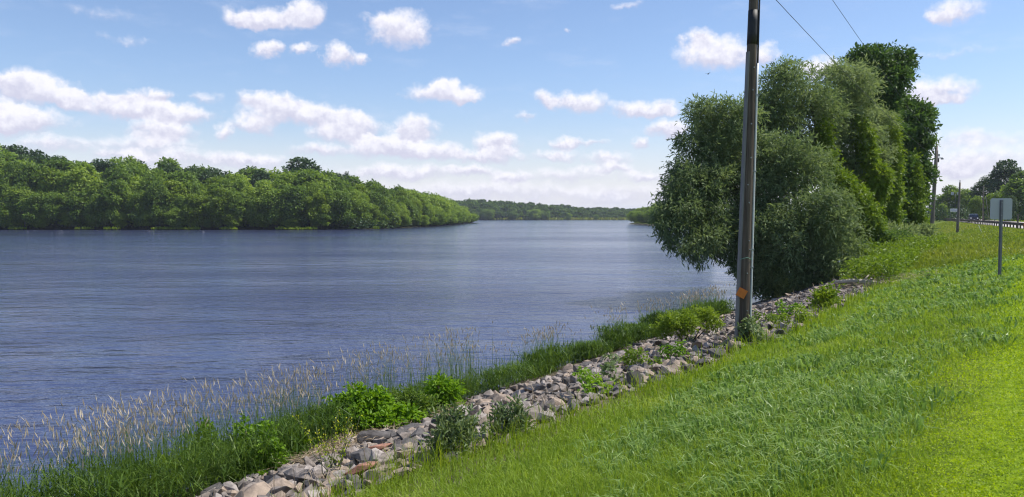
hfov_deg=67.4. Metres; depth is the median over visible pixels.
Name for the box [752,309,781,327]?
leafy weed
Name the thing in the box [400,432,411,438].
rock
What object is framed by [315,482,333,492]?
rock
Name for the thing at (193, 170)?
broadleaf tree
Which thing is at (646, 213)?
broadleaf tree
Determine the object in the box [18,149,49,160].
broadleaf tree
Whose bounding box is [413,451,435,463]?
rock
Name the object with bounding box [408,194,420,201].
broadleaf tree
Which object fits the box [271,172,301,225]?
broadleaf tree
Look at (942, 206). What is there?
broadleaf tree
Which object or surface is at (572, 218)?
shore reeds
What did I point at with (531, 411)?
rock
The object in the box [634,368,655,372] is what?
rock
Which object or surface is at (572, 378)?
rock
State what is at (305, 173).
broadleaf tree
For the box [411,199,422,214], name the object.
broadleaf tree
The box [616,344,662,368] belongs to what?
leafy weed
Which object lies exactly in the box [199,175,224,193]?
broadleaf tree
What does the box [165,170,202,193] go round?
broadleaf tree
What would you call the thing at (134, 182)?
broadleaf tree
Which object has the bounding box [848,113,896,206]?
climbing vine
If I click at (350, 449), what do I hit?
rock
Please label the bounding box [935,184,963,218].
broadleaf tree
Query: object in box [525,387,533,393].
rock
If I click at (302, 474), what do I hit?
rock
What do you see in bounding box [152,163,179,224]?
broadleaf tree
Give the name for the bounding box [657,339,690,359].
leafy weed
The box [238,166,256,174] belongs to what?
broadleaf tree
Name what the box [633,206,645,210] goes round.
broadleaf tree
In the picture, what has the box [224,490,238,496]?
rock
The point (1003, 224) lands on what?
road
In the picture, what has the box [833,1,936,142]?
overhead wire
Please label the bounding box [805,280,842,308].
shrub
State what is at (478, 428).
rock
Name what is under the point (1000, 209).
road sign
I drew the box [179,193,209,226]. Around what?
broadleaf tree
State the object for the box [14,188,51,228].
broadleaf tree
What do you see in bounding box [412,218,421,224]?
broadleaf tree
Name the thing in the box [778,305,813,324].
leafy weed
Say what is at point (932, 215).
utility pole
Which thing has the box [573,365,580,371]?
rock
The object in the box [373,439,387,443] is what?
rock
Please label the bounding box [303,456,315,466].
rock
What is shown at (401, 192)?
broadleaf tree
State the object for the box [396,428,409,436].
rock
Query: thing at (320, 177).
broadleaf tree
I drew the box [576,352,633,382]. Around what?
leafy weed
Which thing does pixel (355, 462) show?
rock
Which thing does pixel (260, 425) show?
leafy weed
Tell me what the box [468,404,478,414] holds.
rock
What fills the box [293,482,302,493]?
rock
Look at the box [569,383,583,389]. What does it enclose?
rock
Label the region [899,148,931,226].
climbing vine
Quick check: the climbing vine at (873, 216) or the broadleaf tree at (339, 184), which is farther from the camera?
the broadleaf tree at (339, 184)
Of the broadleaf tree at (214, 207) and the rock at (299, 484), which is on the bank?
the broadleaf tree at (214, 207)
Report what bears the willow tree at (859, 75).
on the ground at (1017, 461)
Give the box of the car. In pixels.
[968,214,978,221]
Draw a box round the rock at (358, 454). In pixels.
[347,447,370,460]
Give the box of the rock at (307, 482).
[303,478,325,485]
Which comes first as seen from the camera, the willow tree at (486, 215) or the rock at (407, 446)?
the rock at (407, 446)
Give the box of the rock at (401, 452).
[395,450,413,458]
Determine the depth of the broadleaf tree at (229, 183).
256.06 m
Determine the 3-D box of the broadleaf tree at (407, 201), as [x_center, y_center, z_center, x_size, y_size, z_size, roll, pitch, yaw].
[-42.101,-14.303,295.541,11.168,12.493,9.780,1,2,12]
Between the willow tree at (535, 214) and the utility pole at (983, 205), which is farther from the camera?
the willow tree at (535, 214)
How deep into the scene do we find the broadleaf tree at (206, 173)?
273.17 m
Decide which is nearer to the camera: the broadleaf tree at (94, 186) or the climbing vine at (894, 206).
the climbing vine at (894, 206)
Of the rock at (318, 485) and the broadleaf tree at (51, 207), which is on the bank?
the broadleaf tree at (51, 207)
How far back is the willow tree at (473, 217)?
483.50 m
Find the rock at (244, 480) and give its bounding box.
[238,476,252,486]
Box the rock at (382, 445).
[368,443,391,449]
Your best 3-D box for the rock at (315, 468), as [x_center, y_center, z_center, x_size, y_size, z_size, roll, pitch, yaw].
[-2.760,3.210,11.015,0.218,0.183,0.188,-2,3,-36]
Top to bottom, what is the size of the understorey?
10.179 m
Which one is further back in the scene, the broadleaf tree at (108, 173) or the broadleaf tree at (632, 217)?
the broadleaf tree at (632, 217)
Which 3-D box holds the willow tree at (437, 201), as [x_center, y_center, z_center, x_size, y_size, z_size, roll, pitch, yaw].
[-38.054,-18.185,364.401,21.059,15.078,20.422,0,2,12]
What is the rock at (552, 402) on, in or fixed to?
on the ground at (1017, 461)
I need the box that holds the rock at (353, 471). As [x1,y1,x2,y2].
[343,461,377,475]
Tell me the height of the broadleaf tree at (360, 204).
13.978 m
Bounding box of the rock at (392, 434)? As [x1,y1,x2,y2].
[386,432,395,438]
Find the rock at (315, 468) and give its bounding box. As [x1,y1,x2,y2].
[311,465,325,472]
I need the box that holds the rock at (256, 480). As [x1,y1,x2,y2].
[251,479,264,482]
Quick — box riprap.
[195,271,884,496]
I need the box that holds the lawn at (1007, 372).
[842,259,1023,496]
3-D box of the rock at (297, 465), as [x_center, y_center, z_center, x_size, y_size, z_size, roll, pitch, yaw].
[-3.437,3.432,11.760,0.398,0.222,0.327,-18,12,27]
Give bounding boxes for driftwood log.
[834,274,881,284]
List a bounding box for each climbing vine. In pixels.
[809,114,894,247]
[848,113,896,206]
[881,113,909,228]
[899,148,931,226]
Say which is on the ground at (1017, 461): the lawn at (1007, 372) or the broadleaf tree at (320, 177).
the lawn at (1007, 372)
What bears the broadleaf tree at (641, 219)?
on the ground at (1017, 461)
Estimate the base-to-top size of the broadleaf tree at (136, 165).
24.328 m
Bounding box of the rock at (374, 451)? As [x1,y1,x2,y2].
[369,448,383,460]
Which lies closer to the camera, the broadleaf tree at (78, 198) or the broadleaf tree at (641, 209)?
the broadleaf tree at (78, 198)
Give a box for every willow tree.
[417,190,442,199]
[419,194,437,211]
[423,194,454,218]
[428,205,443,224]
[431,212,448,225]
[439,209,451,224]
[441,204,456,222]
[462,213,470,222]
[470,213,476,221]
[482,209,494,219]
[508,210,517,219]
[525,209,542,219]
[541,211,550,219]
[566,213,571,219]
[647,89,874,300]
[725,54,872,208]
[810,53,907,250]
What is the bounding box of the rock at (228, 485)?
[222,481,238,490]
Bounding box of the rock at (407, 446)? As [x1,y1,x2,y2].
[403,442,412,448]
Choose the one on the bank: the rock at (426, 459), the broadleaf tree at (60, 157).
the broadleaf tree at (60, 157)
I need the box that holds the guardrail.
[935,214,1023,228]
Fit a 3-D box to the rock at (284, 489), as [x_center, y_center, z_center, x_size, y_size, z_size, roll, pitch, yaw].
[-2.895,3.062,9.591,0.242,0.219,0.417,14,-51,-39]
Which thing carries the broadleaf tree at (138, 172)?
on the bank
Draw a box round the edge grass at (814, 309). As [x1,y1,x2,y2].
[270,259,924,496]
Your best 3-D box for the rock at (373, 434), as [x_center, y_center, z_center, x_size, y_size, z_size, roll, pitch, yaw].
[-2.373,3.206,13.186,0.611,0.207,0.184,-1,3,-24]
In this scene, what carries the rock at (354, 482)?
on the ground at (1017, 461)
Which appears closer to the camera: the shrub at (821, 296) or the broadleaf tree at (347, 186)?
the shrub at (821, 296)
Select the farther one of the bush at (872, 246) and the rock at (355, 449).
the bush at (872, 246)
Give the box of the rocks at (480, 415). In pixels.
[213,273,850,496]
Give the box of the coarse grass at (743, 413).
[559,254,1023,496]
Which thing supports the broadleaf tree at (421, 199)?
on the bank
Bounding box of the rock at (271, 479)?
[266,475,280,483]
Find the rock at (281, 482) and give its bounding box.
[269,478,294,487]
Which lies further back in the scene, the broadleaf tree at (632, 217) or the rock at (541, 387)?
the broadleaf tree at (632, 217)
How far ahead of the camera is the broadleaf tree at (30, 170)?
254.56 m
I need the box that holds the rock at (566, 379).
[561,376,570,383]
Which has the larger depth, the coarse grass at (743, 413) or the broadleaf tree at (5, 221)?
the broadleaf tree at (5, 221)
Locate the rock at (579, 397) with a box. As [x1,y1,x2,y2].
[573,393,581,399]
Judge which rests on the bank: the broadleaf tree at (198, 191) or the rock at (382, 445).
the broadleaf tree at (198, 191)
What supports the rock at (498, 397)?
on the ground at (1017, 461)
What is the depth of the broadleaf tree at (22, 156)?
276.15 m
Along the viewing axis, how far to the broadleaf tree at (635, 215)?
415.71 m
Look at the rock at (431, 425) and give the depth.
12.28 m
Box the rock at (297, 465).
[277,463,299,471]
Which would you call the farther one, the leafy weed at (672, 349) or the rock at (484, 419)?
the leafy weed at (672, 349)
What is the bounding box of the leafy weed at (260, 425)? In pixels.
[240,417,288,475]
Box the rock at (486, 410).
[483,405,491,413]
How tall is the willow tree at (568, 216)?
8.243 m
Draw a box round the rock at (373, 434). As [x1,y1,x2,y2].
[357,430,390,441]
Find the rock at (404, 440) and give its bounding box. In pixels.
[401,437,419,446]
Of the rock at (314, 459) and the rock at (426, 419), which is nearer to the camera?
the rock at (314, 459)
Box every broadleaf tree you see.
[0,146,23,158]
[0,150,18,178]
[0,158,23,194]
[0,183,12,227]
[0,183,41,227]
[0,206,23,227]
[1,144,28,154]
[5,158,38,176]
[10,159,41,212]
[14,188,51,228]
[15,154,38,164]
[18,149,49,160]
[18,155,81,225]
[31,166,68,226]
[34,156,58,166]
[40,192,72,228]
[49,155,74,161]
[53,164,96,210]
[61,160,102,225]
[61,190,95,227]
[83,192,110,228]
[84,177,103,200]
[92,158,115,173]
[96,164,126,180]
[100,169,132,213]
[100,178,132,221]
[104,156,125,164]
[111,212,128,227]
[114,161,149,222]
[116,176,147,226]
[122,154,141,168]
[122,166,148,224]
[123,189,150,227]
[132,159,150,170]
[133,173,172,226]
[142,167,169,225]
[142,179,171,227]
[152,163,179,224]
[153,156,185,172]
[156,179,190,226]
[163,208,191,227]
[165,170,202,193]
[168,195,187,221]
[179,166,199,181]
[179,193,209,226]
[186,164,212,176]
[188,182,210,226]
[199,167,223,184]
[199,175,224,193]
[201,186,231,227]
[205,178,237,226]
[222,212,241,226]
[223,170,250,182]
[224,187,247,226]
[233,177,254,226]
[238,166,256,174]
[239,167,271,181]
[242,195,266,227]
[244,179,278,216]
[250,169,270,186]
[251,174,270,185]
[257,187,293,227]
[266,167,278,177]
[270,168,289,178]
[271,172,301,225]
[274,184,313,226]
[281,156,322,172]
[291,168,323,225]
[302,181,321,226]
[304,172,337,189]
[304,191,330,227]
[309,212,331,228]
[314,188,341,227]
[320,169,339,178]
[323,175,349,192]
[327,189,359,228]
[340,178,354,190]
[341,175,363,185]
[342,189,373,226]
[343,176,354,186]
[347,220,356,227]
[353,183,372,194]
[362,179,391,192]
[366,203,379,224]
[367,190,396,218]
[374,185,394,200]
[377,215,388,226]
[388,200,402,225]
[389,189,399,202]
[391,184,403,192]
[391,215,401,226]
[394,195,417,225]
[395,189,411,199]
[398,202,410,222]
[400,213,411,225]
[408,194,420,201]
[410,192,428,205]
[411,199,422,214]
[411,203,421,225]
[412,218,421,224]
[420,206,429,220]
[420,215,429,225]
[424,203,437,225]
[626,210,638,222]
[631,211,644,222]
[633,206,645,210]
[637,210,646,222]
[641,209,655,221]
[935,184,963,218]
[937,203,947,218]
[952,188,970,215]
[967,176,998,219]
[967,195,984,216]
[981,190,1000,220]
[982,159,1023,220]
[1000,170,1023,220]
[1006,195,1019,220]
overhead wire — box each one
[776,0,934,156]
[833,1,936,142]
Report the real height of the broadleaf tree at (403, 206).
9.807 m
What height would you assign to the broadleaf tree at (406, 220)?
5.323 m
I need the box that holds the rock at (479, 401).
[473,399,491,406]
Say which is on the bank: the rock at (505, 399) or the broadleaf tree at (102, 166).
the broadleaf tree at (102, 166)
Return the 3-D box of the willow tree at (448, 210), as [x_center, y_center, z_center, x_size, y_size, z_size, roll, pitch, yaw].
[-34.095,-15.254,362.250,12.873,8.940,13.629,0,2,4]
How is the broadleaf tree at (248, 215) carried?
on the bank
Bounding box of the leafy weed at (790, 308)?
[774,299,803,317]
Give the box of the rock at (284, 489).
[271,486,292,492]
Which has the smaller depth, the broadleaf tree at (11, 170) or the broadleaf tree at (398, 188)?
the broadleaf tree at (11, 170)
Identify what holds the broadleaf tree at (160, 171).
on the bank
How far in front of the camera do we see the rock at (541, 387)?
16.26 m
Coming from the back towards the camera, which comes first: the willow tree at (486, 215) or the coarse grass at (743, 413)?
the willow tree at (486, 215)
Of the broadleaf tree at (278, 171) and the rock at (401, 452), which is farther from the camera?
the broadleaf tree at (278, 171)
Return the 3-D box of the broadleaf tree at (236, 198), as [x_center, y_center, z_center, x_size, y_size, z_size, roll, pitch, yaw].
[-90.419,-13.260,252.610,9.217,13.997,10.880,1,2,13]
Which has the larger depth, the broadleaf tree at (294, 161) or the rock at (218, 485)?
the broadleaf tree at (294, 161)
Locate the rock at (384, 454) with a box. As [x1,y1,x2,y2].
[378,452,395,464]
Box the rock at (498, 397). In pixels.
[492,393,509,404]
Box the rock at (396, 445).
[390,443,407,450]
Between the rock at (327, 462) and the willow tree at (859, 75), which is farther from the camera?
the willow tree at (859, 75)
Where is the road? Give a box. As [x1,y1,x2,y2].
[960,219,1023,227]
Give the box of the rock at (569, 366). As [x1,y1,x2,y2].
[562,363,572,372]
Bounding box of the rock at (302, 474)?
[294,469,317,479]
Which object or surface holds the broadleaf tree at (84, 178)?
on the bank
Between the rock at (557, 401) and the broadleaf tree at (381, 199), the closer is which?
the rock at (557, 401)
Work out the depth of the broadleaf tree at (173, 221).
247.25 m
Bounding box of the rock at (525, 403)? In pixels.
[523,401,530,408]
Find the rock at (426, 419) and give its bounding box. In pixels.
[421,417,431,422]
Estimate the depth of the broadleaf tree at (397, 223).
277.58 m
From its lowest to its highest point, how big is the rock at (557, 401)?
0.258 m
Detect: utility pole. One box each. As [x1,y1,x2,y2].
[734,0,759,342]
[930,143,943,231]
[956,182,960,232]
[982,186,983,219]
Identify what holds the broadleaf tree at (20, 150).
on the bank
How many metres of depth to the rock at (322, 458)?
11.95 m
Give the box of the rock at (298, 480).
[292,479,303,485]
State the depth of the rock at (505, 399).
14.39 m
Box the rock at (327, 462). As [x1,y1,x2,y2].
[324,456,333,469]
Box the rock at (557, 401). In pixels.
[548,396,564,406]
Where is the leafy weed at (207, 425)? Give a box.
[188,416,219,461]
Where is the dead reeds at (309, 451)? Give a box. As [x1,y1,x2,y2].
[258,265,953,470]
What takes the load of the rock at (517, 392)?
on the ground at (1017, 461)
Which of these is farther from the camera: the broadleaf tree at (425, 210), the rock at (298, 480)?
the broadleaf tree at (425, 210)
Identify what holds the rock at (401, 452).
on the ground at (1017, 461)
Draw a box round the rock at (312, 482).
[309,480,320,486]
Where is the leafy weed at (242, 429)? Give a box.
[220,413,256,480]
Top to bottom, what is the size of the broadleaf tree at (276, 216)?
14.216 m
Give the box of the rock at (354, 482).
[343,478,364,491]
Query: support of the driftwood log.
on the ground at (1017, 461)
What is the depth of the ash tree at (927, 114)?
55.83 m
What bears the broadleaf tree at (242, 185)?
on the bank
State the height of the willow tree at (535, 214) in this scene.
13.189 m
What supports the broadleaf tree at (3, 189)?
on the bank
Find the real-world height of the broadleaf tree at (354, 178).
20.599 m
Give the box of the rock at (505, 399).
[502,396,514,405]
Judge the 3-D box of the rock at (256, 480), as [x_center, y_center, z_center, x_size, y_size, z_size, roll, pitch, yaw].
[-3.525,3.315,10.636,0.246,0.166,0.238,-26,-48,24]
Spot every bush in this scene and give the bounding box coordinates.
[839,238,884,265]
[874,227,914,248]
[892,221,940,238]
[892,238,944,248]
[936,236,962,243]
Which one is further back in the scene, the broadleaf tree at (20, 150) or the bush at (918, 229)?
the broadleaf tree at (20, 150)
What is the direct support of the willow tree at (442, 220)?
on the bank
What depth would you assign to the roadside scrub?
212.12 m
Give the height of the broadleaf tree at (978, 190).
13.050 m
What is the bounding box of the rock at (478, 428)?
[474,427,487,439]
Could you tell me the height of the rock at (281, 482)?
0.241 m
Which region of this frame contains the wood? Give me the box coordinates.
[450,198,635,218]
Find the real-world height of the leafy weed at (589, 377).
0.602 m
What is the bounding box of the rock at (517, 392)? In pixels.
[511,390,520,396]
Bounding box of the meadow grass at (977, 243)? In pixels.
[860,221,1023,274]
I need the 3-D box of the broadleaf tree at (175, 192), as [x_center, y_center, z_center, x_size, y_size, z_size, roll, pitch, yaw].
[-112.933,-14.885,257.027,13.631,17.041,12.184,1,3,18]
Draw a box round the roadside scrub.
[925,205,1023,221]
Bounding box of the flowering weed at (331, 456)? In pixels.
[292,410,362,478]
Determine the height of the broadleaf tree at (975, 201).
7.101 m
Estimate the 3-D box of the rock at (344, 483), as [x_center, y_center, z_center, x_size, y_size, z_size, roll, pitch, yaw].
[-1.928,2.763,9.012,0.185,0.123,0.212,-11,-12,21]
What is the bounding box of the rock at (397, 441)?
[394,438,400,444]
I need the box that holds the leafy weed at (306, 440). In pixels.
[283,425,318,460]
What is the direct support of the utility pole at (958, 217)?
on the ground at (1017, 461)
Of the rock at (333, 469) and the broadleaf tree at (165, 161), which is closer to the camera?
the rock at (333, 469)
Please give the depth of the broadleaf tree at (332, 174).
277.53 m
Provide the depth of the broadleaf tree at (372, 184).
289.30 m
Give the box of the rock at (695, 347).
[692,345,700,352]
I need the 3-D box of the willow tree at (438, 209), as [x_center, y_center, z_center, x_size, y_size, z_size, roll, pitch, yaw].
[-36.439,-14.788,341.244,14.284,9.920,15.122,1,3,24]
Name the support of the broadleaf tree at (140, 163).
on the bank
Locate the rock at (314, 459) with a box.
[308,454,320,462]
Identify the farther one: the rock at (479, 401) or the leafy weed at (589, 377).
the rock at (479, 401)
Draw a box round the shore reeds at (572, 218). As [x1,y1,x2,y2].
[492,217,629,219]
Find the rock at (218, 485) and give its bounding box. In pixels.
[200,482,222,496]
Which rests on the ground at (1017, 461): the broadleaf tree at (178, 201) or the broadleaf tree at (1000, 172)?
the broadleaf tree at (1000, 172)
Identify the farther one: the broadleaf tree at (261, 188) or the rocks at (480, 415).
the broadleaf tree at (261, 188)
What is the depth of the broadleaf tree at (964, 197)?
233.25 m
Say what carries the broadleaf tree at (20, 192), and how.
on the bank
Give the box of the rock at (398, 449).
[388,447,403,451]
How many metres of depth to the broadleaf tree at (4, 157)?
265.37 m
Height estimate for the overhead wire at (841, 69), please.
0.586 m
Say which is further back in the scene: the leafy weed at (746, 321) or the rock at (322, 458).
the leafy weed at (746, 321)
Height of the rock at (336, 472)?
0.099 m
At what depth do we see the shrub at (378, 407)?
14.69 m
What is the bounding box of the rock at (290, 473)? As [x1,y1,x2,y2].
[283,468,302,479]
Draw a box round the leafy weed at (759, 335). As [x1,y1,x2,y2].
[737,322,782,343]
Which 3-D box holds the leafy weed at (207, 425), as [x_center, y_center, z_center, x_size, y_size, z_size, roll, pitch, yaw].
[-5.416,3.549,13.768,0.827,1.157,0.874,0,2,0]
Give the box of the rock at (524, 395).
[518,391,527,398]
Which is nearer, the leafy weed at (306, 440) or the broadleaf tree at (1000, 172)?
the leafy weed at (306, 440)
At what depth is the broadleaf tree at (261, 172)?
272.35 m
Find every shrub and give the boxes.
[322,381,427,435]
[387,383,444,417]
[418,400,487,461]
[423,370,469,410]
[482,394,535,439]
[646,304,725,342]
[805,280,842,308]
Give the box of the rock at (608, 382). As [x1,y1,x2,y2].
[604,381,613,388]
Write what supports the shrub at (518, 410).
on the ground at (1017, 461)
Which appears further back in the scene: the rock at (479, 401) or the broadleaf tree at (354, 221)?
the broadleaf tree at (354, 221)
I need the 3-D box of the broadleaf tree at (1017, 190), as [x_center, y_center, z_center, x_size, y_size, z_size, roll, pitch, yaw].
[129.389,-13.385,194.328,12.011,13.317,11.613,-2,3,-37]
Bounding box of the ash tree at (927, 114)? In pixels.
[884,89,942,215]
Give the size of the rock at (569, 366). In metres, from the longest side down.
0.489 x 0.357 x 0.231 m
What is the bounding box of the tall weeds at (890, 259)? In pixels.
[836,232,950,286]
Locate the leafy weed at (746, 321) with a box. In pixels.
[732,314,758,343]
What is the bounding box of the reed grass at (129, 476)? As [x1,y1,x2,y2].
[0,283,734,496]
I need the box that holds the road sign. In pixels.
[990,198,1011,274]
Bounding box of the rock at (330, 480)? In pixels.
[323,477,343,483]
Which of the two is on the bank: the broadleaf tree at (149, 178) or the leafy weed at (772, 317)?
the broadleaf tree at (149, 178)
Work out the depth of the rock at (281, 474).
11.27 m
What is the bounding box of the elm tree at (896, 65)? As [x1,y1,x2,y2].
[841,39,922,226]
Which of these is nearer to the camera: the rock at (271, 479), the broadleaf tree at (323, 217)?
the rock at (271, 479)
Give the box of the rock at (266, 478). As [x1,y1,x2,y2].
[263,474,279,481]
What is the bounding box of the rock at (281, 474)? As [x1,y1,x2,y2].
[278,468,289,477]
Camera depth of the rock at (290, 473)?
11.03 m
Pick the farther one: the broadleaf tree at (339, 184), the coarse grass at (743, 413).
the broadleaf tree at (339, 184)
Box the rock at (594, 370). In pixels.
[587,368,600,373]
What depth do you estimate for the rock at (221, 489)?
10.76 m
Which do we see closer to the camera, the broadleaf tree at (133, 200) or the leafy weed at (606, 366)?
the leafy weed at (606, 366)
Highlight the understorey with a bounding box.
[0,214,450,228]
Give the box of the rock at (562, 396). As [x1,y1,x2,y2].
[556,393,570,402]
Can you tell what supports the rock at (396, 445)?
on the ground at (1017, 461)
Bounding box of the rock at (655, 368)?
[651,364,663,370]
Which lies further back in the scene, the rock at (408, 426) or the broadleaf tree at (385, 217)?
the broadleaf tree at (385, 217)
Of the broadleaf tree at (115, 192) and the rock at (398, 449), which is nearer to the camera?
the rock at (398, 449)
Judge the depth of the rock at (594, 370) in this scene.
16.47 m
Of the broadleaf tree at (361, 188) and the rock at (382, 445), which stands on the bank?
the broadleaf tree at (361, 188)
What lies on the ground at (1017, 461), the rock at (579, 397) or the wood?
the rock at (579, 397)
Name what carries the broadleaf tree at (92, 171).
on the bank
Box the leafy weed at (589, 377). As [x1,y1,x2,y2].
[572,366,625,394]
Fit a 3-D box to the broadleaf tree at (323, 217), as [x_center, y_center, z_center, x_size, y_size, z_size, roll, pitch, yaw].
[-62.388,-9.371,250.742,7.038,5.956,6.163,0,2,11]
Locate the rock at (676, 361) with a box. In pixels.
[672,360,681,364]
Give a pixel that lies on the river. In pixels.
(88, 316)
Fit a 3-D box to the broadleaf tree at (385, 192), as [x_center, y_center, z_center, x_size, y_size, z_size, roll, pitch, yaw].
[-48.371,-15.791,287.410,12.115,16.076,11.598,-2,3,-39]
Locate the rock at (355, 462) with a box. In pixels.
[353,458,358,465]
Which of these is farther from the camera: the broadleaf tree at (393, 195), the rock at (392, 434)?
the broadleaf tree at (393, 195)
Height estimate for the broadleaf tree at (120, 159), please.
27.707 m
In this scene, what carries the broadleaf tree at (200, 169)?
on the bank
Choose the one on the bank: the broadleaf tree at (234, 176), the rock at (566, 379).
the broadleaf tree at (234, 176)
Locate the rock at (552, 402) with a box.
[543,397,555,411]
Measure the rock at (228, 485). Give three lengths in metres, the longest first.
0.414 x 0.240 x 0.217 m
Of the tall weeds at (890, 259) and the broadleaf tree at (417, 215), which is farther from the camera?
the broadleaf tree at (417, 215)
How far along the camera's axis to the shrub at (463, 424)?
9.47 m
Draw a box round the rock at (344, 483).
[339,480,352,488]
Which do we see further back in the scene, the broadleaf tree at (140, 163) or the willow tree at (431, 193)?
the willow tree at (431, 193)
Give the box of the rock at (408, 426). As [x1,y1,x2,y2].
[403,423,421,429]
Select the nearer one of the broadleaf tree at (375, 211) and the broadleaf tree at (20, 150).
the broadleaf tree at (375, 211)
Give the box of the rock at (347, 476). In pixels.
[344,474,360,479]
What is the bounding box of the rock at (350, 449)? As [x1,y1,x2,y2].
[341,447,353,458]
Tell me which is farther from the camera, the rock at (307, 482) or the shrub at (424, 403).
the shrub at (424, 403)
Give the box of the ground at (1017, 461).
[173,217,1023,496]
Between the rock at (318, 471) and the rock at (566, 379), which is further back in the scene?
the rock at (566, 379)
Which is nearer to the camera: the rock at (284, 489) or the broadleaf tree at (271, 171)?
the rock at (284, 489)
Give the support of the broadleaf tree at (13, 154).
on the bank
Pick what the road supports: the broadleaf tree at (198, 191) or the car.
the car
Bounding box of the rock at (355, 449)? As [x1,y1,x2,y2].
[346,447,358,459]
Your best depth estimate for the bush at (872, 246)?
40.97 m
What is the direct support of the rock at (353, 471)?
on the ground at (1017, 461)
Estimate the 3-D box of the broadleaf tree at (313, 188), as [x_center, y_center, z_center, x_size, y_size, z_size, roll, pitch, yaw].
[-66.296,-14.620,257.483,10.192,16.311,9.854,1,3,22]
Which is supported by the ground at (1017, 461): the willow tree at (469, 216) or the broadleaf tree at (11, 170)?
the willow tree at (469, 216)
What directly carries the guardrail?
on the ground at (1017, 461)
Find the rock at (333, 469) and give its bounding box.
[326,466,348,479]
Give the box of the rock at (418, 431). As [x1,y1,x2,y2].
[407,427,424,437]
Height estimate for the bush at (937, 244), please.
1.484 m
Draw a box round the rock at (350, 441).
[341,437,354,445]
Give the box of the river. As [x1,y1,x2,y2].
[0,220,837,496]
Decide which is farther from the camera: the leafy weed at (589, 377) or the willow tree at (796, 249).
the willow tree at (796, 249)
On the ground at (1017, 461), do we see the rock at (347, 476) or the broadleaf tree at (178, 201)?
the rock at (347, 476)
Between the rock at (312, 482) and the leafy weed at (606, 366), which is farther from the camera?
the leafy weed at (606, 366)
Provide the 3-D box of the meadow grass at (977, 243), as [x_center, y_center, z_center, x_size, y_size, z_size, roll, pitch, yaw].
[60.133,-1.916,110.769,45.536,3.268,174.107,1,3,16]
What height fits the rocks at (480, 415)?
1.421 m
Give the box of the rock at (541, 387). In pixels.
[536,385,545,389]
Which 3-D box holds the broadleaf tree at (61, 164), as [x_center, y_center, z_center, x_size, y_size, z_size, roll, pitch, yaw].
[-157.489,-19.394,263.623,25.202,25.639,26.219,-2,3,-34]
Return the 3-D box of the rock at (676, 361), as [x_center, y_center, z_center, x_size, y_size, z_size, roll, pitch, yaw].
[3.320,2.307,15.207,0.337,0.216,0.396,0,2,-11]
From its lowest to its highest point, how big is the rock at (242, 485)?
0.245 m
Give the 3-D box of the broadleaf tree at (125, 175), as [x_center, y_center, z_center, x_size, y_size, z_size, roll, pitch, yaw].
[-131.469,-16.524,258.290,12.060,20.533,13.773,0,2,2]
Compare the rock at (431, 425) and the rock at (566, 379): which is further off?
the rock at (566, 379)
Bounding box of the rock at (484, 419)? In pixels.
[480,413,493,423]
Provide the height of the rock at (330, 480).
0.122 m
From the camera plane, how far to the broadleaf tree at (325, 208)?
250.30 m
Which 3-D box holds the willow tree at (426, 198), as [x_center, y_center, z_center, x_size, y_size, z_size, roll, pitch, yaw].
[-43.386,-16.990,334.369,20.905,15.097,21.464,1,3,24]
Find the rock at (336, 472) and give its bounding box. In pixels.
[333,470,345,476]
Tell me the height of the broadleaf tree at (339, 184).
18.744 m
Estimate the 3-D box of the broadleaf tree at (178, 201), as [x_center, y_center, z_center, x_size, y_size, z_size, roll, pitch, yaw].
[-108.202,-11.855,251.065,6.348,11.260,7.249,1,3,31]
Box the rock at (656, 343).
[652,340,661,346]
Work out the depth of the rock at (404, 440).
11.73 m
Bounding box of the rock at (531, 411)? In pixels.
[524,405,543,418]
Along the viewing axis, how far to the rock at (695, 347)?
17.11 m
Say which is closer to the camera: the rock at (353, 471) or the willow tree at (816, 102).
the rock at (353, 471)
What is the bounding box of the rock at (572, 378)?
[570,375,576,381]
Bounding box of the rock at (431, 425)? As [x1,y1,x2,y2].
[428,423,436,430]
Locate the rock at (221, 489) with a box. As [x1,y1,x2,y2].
[218,486,226,493]
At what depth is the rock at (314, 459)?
12.34 m
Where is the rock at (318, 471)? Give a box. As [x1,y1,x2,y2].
[314,468,323,475]
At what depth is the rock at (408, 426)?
14.03 m
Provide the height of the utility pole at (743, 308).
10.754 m
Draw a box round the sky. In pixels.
[0,0,1023,213]
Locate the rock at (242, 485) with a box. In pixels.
[238,481,251,489]
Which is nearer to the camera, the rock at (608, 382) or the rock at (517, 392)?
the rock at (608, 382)
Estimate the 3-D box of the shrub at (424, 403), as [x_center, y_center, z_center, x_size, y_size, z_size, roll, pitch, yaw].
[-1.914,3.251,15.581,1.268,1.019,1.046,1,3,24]
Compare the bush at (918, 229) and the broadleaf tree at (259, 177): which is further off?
the broadleaf tree at (259, 177)
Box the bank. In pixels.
[0,221,472,229]
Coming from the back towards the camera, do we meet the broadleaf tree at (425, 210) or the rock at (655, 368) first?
the broadleaf tree at (425, 210)
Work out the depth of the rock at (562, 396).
13.15 m
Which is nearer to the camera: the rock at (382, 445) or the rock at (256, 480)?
the rock at (256, 480)
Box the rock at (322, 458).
[317,454,337,461]

